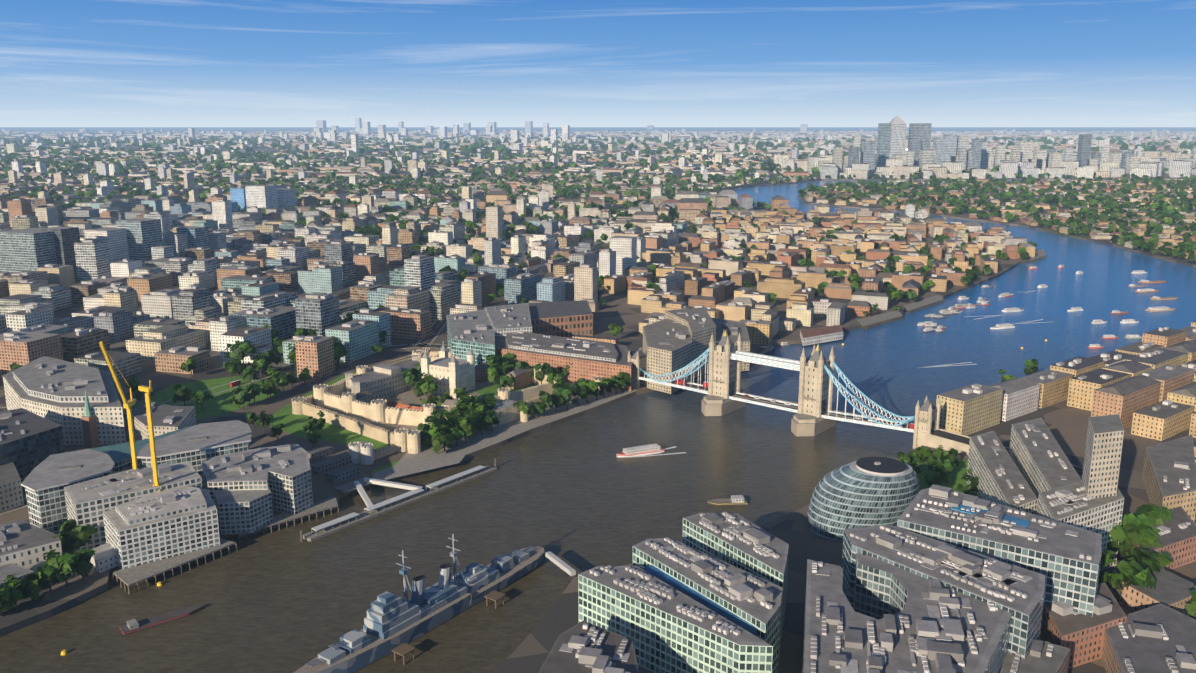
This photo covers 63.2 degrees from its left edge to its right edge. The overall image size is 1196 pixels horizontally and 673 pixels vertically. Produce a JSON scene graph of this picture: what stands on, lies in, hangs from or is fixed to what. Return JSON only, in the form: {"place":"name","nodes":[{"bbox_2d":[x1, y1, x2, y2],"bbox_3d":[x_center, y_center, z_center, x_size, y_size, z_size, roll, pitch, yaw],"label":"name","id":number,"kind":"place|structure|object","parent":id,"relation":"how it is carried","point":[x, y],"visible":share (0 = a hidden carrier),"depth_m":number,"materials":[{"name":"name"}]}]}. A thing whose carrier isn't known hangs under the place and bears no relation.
{"place":"outdoors","nodes":[
{"label":"outdoors","id":0,"kind":"place"},
{"bbox_2d":[0,497,27,514],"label":"road","id":1,"kind":"structure","parent":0,"point":[15,509],"depth_m":627.10,"materials":[{"name":"grey asphalt"}]},
{"bbox_2d":[132,375,273,419],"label":"park lawn","id":2,"kind":"structure","parent":0,"point":[220,404],"depth_m":885.79,"materials":[{"name":"green plant"}]},
{"bbox_2d":[269,367,389,449],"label":"moat lawn","id":3,"kind":"structure","parent":0,"point":[290,421],"depth_m":789.92,"materials":[{"name":"green plant"}]},
{"bbox_2d":[371,460,398,472],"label":"lawn","id":4,"kind":"structure","parent":0,"point":[384,467],"depth_m":702.37,"materials":[{"name":"green plant"}]},
{"bbox_2d":[0,179,1195,672],"bbox_3d":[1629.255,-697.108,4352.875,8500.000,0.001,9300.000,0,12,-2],"label":"water","id":5,"kind":"structure","parent":0,"point":[578,495],"depth_m":660.21,"materials":[{"name":"blue liquid"}]},
{"bbox_2d":[236,496,338,541],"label":"pier","id":6,"kind":"structure","parent":5,"relation":"in","point":[320,506],"depth_m":616.55,"materials":[{"name":"grey concrete"}]},
{"bbox_2d":[293,534,543,672],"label":"warship","id":7,"kind":"object","parent":5,"relation":"on","point":[392,621],"visible":1,"depth_m":479.00,"materials":[{"name":"grey metal"}]},
{"bbox_2d":[391,551,575,664],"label":"mooring dolphin","id":8,"kind":"object","parent":5,"relation":"in","point":[403,649],"visible":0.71,"depth_m":508.30,"materials":[{"name":"grey"}]},
{"bbox_2d":[61,339,1046,655],"bbox_3d":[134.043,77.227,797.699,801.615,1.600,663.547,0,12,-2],"label":"buoys","id":9,"kind":"object","parent":5,"relation":"on","point":[161,583],"visible":0.56,"depth_m":530.52,"materials":[{"name":"yellow"}]},
{"bbox_2d":[119,217,1177,635],"bbox_3d":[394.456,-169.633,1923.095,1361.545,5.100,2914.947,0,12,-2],"label":"boats","id":10,"kind":"object","parent":5,"relation":"on","point":[133,625],"visible":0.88,"depth_m":1143.01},
{"bbox_2d":[630,290,1045,457],"bbox_3d":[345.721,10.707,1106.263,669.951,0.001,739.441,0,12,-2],"label":"boat wakes","id":11,"kind":"object","parent":5,"relation":"on","point":[918,367],"visible":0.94,"depth_m":1016.27,"materials":[{"name":"white liquid"}]},
{"bbox_2d":[857,310,902,327],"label":"pier","id":12,"kind":"structure","parent":5,"relation":"in","point":[896,314],"depth_m":1246.29,"materials":[{"name":"grey concrete"}]},
{"bbox_2d":[904,294,943,312],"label":"pier","id":13,"kind":"structure","parent":5,"relation":"in","point":[923,302],"depth_m":1349.08,"materials":[{"name":"grey concrete"}]},
{"bbox_2d":[0,127,1195,672],"bbox_3d":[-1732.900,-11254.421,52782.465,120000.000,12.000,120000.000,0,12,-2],"label":"ground","id":14,"kind":"structure","parent":0,"point":[1062,421],"depth_m":825.27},
{"bbox_2d":[0,407,126,415],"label":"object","id":15,"kind":"object","parent":14,"relation":"on","point":[3,408],"visible":0.04,"depth_m":845.41,"materials":[{"name":"concrete"}]},
{"bbox_2d":[112,538,236,594],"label":"pier","id":16,"kind":"structure","parent":14,"relation":"on","point":[129,577],"depth_m":541.75,"materials":[{"name":"grey concrete"}]},
{"bbox_2d":[123,343,448,417],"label":"road","id":17,"kind":"structure","parent":14,"relation":"on","point":[287,368],"depth_m":987.54,"materials":[{"name":"grey asphalt"}]},
{"bbox_2d":[300,458,496,541],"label":"tower pier","id":18,"kind":"structure","parent":14,"relation":"on","point":[416,493],"depth_m":652.09,"materials":[{"name":"white metal"}]},
{"bbox_2d":[415,267,477,345],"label":"road","id":19,"kind":"structure","parent":14,"relation":"on","point":[438,326],"depth_m":1169.81,"materials":[{"name":"grey asphalt"}]},
{"bbox_2d":[291,345,606,483],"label":"tower of london","id":20,"kind":"structure","parent":14,"relation":"on","point":[362,391],"depth_m":832.22,"materials":[{"name":"beige stone"}]},
{"bbox_2d":[324,380,576,432],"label":"castle courtyard","id":21,"kind":"structure","parent":14,"relation":"on","point":[408,397],"depth_m":876.20,"materials":[{"name":"grey stone"}]},
{"bbox_2d":[421,399,441,406],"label":"green lawn","id":22,"kind":"structure","parent":21,"relation":"on","point":[424,401],"depth_m":866.56,"materials":[{"name":"green plant"}]},
{"bbox_2d":[371,387,635,479],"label":"wharf","id":23,"kind":"structure","parent":14,"relation":"on","point":[426,458],"depth_m":762.37,"materials":[{"name":"grey concrete"}]},
{"bbox_2d":[474,383,536,397],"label":"lawn","id":24,"kind":"structure","parent":14,"relation":"on","point":[489,391],"depth_m":905.67,"materials":[{"name":"green plant"}]},
{"bbox_2d":[327,181,770,298],"bbox_3d":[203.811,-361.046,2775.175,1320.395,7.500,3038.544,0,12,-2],"label":"viaduct","id":25,"kind":"object","parent":14,"relation":"on","point":[343,293],"visible":0.15,"depth_m":2184.01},
{"bbox_2d":[0,115,1139,282],"bbox_3d":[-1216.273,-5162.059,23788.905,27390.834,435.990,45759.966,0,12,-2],"label":"skyline","id":26,"kind":"structure","parent":14,"relation":"on","point":[30,249],"depth_m":2740.76},
{"bbox_2d":[0,300,1195,672],"bbox_3d":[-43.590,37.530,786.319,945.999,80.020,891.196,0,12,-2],"label":"buildings","id":27,"kind":"structure","parent":14,"relation":"on","point":[1000,572],"depth_m":509.45,"materials":[{"name":"grey concrete"}]},
{"bbox_2d":[99,341,160,491],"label":"tower cranes","id":28,"kind":"object","parent":27,"relation":"on","point":[128,404],"visible":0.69,"depth_m":582.10,"materials":[{"name":"yellow metal"}]},
{"bbox_2d":[0,129,1195,379],"bbox_3d":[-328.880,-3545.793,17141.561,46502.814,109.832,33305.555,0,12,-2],"label":"city","id":29,"kind":"object","parent":14,"relation":"on","point":[412,295],"visible":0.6,"depth_m":1847.06},
{"bbox_2d":[0,135,1195,617],"bbox_3d":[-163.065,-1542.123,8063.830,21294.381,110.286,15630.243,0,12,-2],"label":"trees","id":30,"kind":"object","parent":14,"relation":"on","point":[466,415],"visible":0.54,"depth_m":2528.72,"materials":[{"name":"green plant"}]},
{"bbox_2d":[23,271,1195,572],"bbox_3d":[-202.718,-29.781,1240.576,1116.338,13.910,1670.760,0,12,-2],"label":"vehicles","id":31,"kind":"object","parent":14,"relation":"on","point":[681,381],"visible":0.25,"depth_m":888.80,"materials":[{"name":"red metal"}]},
{"bbox_2d":[757,344,774,354],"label":"pier","id":32,"kind":"structure","parent":14,"relation":"on","point":[770,347],"depth_m":1071.15,"materials":[{"name":"grey concrete"}]},
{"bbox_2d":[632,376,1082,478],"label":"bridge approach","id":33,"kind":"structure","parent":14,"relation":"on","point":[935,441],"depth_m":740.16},
{"bbox_2d":[640,374,1082,475],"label":"bridge roadway","id":34,"kind":"structure","parent":14,"relation":"on","point":[959,438],"depth_m":794.94,"materials":[{"name":"grey asphalt"}]},
{"bbox_2d":[808,457,918,540],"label":"city hall","id":35,"kind":"structure","parent":14,"relation":"on","point":[869,492],"depth_m":569.41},
{"bbox_2d":[1029,249,1046,261],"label":"pier","id":36,"kind":"structure","parent":14,"relation":"on","point":[1040,253],"depth_m":1837.32,"materials":[{"name":"grey concrete"}]},
{"bbox_2d":[936,321,1195,461],"bbox_3d":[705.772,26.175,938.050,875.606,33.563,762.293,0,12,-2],"label":"riverside warehouses","id":37,"kind":"structure","parent":14,"relation":"on","point":[1146,387],"depth_m":823.94,"materials":[{"name":"beige brick"}]},
{"bbox_2d":[1100,513,1195,589],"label":"road","id":38,"kind":"structure","parent":14,"relation":"on","point":[1120,558],"depth_m":545.03,"materials":[{"name":"grey asphalt"}]},
{"bbox_2d":[0,0,1195,126],"label":"sky","id":39,"kind":"structure","parent":0,"point":[64,63],"materials":[{"name":"blue"}]},
{"bbox_2d":[628,331,940,448],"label":"bascule bridge","id":40,"kind":"structure","parent":0,"point":[815,383],"depth_m":801.57,"materials":[{"name":"beige stone"}]},
{"bbox_2d":[907,457,968,492],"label":"potters fields","id":41,"kind":"structure","parent":0,"point":[955,475],"depth_m":686.36,"materials":[{"name":"green plant"}]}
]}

